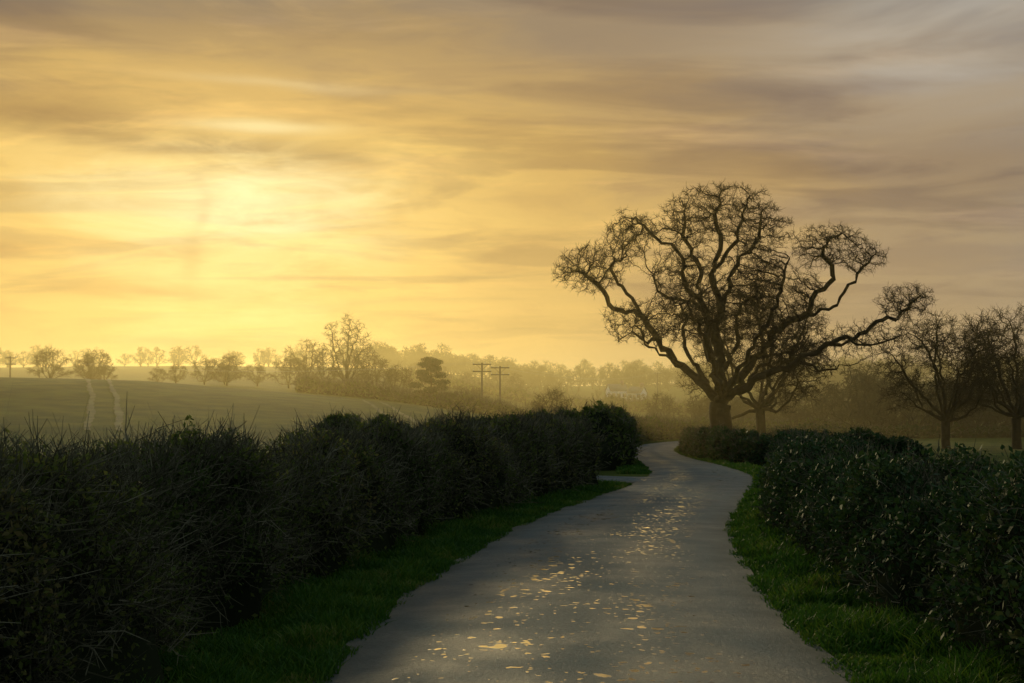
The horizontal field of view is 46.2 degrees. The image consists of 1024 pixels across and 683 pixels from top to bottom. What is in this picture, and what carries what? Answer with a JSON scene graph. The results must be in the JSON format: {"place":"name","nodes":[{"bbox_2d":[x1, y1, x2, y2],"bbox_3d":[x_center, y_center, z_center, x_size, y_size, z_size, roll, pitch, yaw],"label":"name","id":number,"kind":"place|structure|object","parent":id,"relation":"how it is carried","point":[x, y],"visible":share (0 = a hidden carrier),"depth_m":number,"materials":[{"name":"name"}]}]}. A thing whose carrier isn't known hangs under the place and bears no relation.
{"place":"outdoors","nodes":[
{"label":"outdoors","id":0,"kind":"place"},
{"bbox_2d":[83,379,95,429],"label":"tractor track","id":1,"kind":"structure","parent":0,"point":[91,409],"depth_m":96.79,"materials":[{"name":"soil"}]},
{"bbox_2d":[101,479,631,682],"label":"verge grass","id":2,"kind":"structure","parent":0,"point":[323,617],"depth_m":12.41,"materials":[{"name":"green plant"}]},
{"bbox_2d":[361,399,388,416],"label":"tractor track","id":3,"kind":"structure","parent":0,"point":[376,408],"depth_m":122.17,"materials":[{"name":"soil"}]},
{"bbox_2d":[0,366,1023,677],"bbox_3d":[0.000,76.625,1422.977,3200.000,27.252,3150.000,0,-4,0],"label":"ground","id":4,"kind":"structure","parent":0,"point":[56,402],"depth_m":110.60,"materials":[{"name":"green plant"}]},
{"bbox_2d":[5,356,15,376],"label":"utility pole","id":5,"kind":"object","parent":4,"relation":"on","point":[10,357],"visible":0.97,"depth_m":202.10,"materials":[{"name":"wood"}]},
{"bbox_2d":[26,347,73,377],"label":"bare tree","id":6,"kind":"object","parent":4,"relation":"on","point":[56,367],"visible":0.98,"depth_m":199.89,"materials":[{"name":"brown plant"}]},
{"bbox_2d":[71,354,102,378],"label":"bare tree","id":7,"kind":"object","parent":4,"relation":"on","point":[95,366],"visible":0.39,"depth_m":207.38,"materials":[{"name":"brown plant"}]},
{"bbox_2d":[71,347,113,378],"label":"bare tree","id":8,"kind":"object","parent":4,"relation":"on","point":[91,358],"visible":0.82,"depth_m":202.80,"materials":[{"name":"brown plant"}]},
{"bbox_2d":[91,363,118,379],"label":"bare tree","id":9,"kind":"object","parent":4,"relation":"on","point":[103,372],"visible":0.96,"depth_m":199.15,"materials":[{"name":"brown plant"}]},
{"bbox_2d":[105,379,123,430],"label":"tractor track","id":10,"kind":"structure","parent":4,"relation":"on","point":[118,412],"depth_m":97.03,"materials":[{"name":"soil"}]},
{"bbox_2d":[148,367,168,381],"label":"bare tree","id":11,"kind":"object","parent":4,"relation":"on","point":[159,371],"visible":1,"depth_m":199.89,"materials":[{"name":"brown plant"}]},
{"bbox_2d":[165,362,187,382],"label":"bare tree","id":12,"kind":"object","parent":4,"relation":"on","point":[179,376],"visible":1,"depth_m":199.94,"materials":[{"name":"brown plant"}]},
{"bbox_2d":[189,357,224,384],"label":"bare tree","id":13,"kind":"object","parent":4,"relation":"on","point":[206,364],"visible":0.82,"depth_m":202.66,"materials":[{"name":"brown plant"}]},
{"bbox_2d":[212,361,238,384],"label":"bare tree","id":14,"kind":"object","parent":4,"relation":"on","point":[231,375],"visible":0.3,"depth_m":207.98,"materials":[{"name":"brown plant"}]},
{"bbox_2d":[204,351,247,385],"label":"bare tree","id":15,"kind":"object","parent":4,"relation":"on","point":[227,368],"visible":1,"depth_m":199.48,"materials":[{"name":"brown plant"}]},
{"bbox_2d":[245,362,272,385],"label":"bare tree","id":16,"kind":"object","parent":4,"relation":"on","point":[258,378],"visible":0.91,"depth_m":204.48,"materials":[{"name":"brown plant"}]},
{"bbox_2d":[267,355,307,387],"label":"bare tree","id":17,"kind":"object","parent":4,"relation":"on","point":[282,368],"visible":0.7,"depth_m":206.37,"materials":[{"name":"brown plant"}]},
{"bbox_2d":[282,339,328,379],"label":"bare tree","id":18,"kind":"object","parent":4,"relation":"on","point":[305,358],"visible":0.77,"depth_m":203.22,"materials":[{"name":"brown plant"}]},
{"bbox_2d":[0,389,612,682],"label":"hawthorn hedge","id":19,"kind":"object","parent":4,"relation":"on","point":[122,562],"visible":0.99,"depth_m":11.37,"materials":[{"name":"green plant"}]},
{"bbox_2d":[302,348,344,380],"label":"bare tree","id":20,"kind":"object","parent":4,"relation":"on","point":[320,363],"visible":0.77,"depth_m":197.92,"materials":[{"name":"brown plant"}]},
{"bbox_2d":[318,312,380,382],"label":"bare tree","id":21,"kind":"object","parent":4,"relation":"on","point":[349,357],"visible":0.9,"depth_m":199.73,"materials":[{"name":"brown plant"}]},
{"bbox_2d":[348,343,387,380],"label":"bare tree","id":22,"kind":"object","parent":4,"relation":"on","point":[370,353],"visible":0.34,"depth_m":205.95,"materials":[{"name":"brown plant"}]},
{"bbox_2d":[357,354,399,385],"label":"bare tree","id":23,"kind":"object","parent":4,"relation":"on","point":[380,366],"visible":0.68,"depth_m":201.82,"materials":[{"name":"brown plant"}]},
{"bbox_2d":[376,361,414,390],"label":"bare tree","id":24,"kind":"object","parent":4,"relation":"on","point":[397,373],"visible":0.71,"depth_m":195.53,"materials":[{"name":"brown plant"}]},
{"bbox_2d":[379,401,418,425],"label":"tractor track","id":25,"kind":"structure","parent":4,"relation":"on","point":[404,415],"depth_m":115.70,"materials":[{"name":"soil"}]},
{"bbox_2d":[408,356,449,394],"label":"pine tree","id":26,"kind":"object","parent":4,"relation":"on","point":[429,363],"visible":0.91,"depth_m":179.40,"materials":[{"name":"green plant"}]},
{"bbox_2d":[473,362,490,395],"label":"utility pole","id":27,"kind":"object","parent":4,"relation":"on","point":[481,368],"visible":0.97,"depth_m":180.03,"materials":[{"name":"wood"}]},
{"bbox_2d":[291,372,674,420],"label":"field hedgerow","id":28,"kind":"object","parent":4,"relation":"on","point":[342,387],"visible":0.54,"depth_m":182.34,"materials":[{"name":"green plant"}]},
{"bbox_2d":[491,366,508,401],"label":"utility pole","id":29,"kind":"object","parent":4,"relation":"on","point":[499,367],"visible":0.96,"depth_m":180.96,"materials":[{"name":"wood"}]},
{"bbox_2d":[11,356,654,378],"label":"overhead wires","id":30,"kind":"object","parent":29,"relation":"attached to","point":[288,371],"visible":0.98,"depth_m":189.75,"materials":[{"name":"metal"}]},
{"bbox_2d":[0,341,1023,405],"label":"distant woodland","id":31,"kind":"object","parent":4,"relation":"on","point":[550,381],"visible":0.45,"depth_m":414.27,"materials":[{"name":"green plant"}]},
{"bbox_2d":[531,387,574,413],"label":"bare tree","id":32,"kind":"object","parent":4,"relation":"on","point":[552,399],"visible":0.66,"depth_m":149.66,"materials":[{"name":"brown plant"}]},
{"bbox_2d":[604,380,627,398],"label":"white cottage","id":33,"kind":"structure","parent":4,"relation":"on","point":[621,388],"depth_m":343.40,"materials":[{"name":"stone"}]},
{"bbox_2d":[308,399,940,470],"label":"hawthorn hedge","id":34,"kind":"object","parent":4,"relation":"on","point":[626,432],"visible":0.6,"depth_m":55.03,"materials":[{"name":"green plant"}]},
{"bbox_2d":[626,383,647,399],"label":"white cottage","id":35,"kind":"structure","parent":4,"relation":"on","point":[635,391],"depth_m":338.66,"materials":[{"name":"stone"}]},
{"bbox_2d":[615,439,679,473],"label":"verge grass","id":36,"kind":"structure","parent":4,"relation":"on","point":[640,468],"depth_m":51.97,"materials":[{"name":"green plant"}]},
{"bbox_2d":[384,363,1004,417],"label":"field hedgerow","id":37,"kind":"object","parent":4,"relation":"on","point":[517,393],"visible":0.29,"depth_m":283.17,"materials":[{"name":"green plant"}]},
{"bbox_2d":[456,358,1023,429],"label":"copse","id":38,"kind":"object","parent":4,"relation":"on","point":[862,407],"visible":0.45,"depth_m":170.79,"materials":[{"name":"green plant"}]},
{"bbox_2d":[551,179,938,430],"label":"oak tree","id":39,"kind":"object","parent":4,"relation":"on","point":[722,393],"visible":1,"depth_m":94.84,"materials":[{"name":"brown plant"}]},
{"bbox_2d":[673,279,842,434],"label":"oak tree","id":40,"kind":"object","parent":4,"relation":"on","point":[761,406],"visible":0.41,"depth_m":115.28,"materials":[{"name":"brown plant"}]},
{"bbox_2d":[676,421,1023,466],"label":"beech hedge","id":41,"kind":"object","parent":4,"relation":"on","point":[741,444],"visible":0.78,"depth_m":72.34,"materials":[{"name":"green plant"}]},
{"bbox_2d":[751,426,1023,681],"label":"beech hedge","id":42,"kind":"object","parent":4,"relation":"on","point":[942,542],"visible":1,"depth_m":11.90,"materials":[{"name":"green plant"}]},
{"bbox_2d":[871,306,1023,449],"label":"oak tree","id":43,"kind":"object","parent":4,"relation":"on","point":[945,417],"visible":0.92,"depth_m":106.15,"materials":[{"name":"brown plant"}]},
{"bbox_2d":[942,301,1023,448],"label":"oak tree","id":44,"kind":"object","parent":4,"relation":"on","point":[1016,412],"visible":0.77,"depth_m":106.48,"materials":[{"name":"brown plant"}]},
{"bbox_2d":[0,0,1023,386],"label":"sky","id":45,"kind":"structure","parent":0,"point":[216,177],"materials":[{"name":"yellow"}]},
{"bbox_2d":[313,441,863,682],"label":"country road","id":46,"kind":"structure","parent":0,"point":[639,582],"depth_m":12.65,"materials":[{"name":"grey asphalt"}]},
{"bbox_2d":[597,475,654,482],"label":"gateway track","id":47,"kind":"structure","parent":0,"point":[627,479],"depth_m":45.21,"materials":[{"name":"grey asphalt"}]},
{"bbox_2d":[674,445,1023,682],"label":"verge grass","id":48,"kind":"structure","parent":0,"point":[790,583],"depth_m":11.30,"materials":[{"name":"green plant"}]}
]}

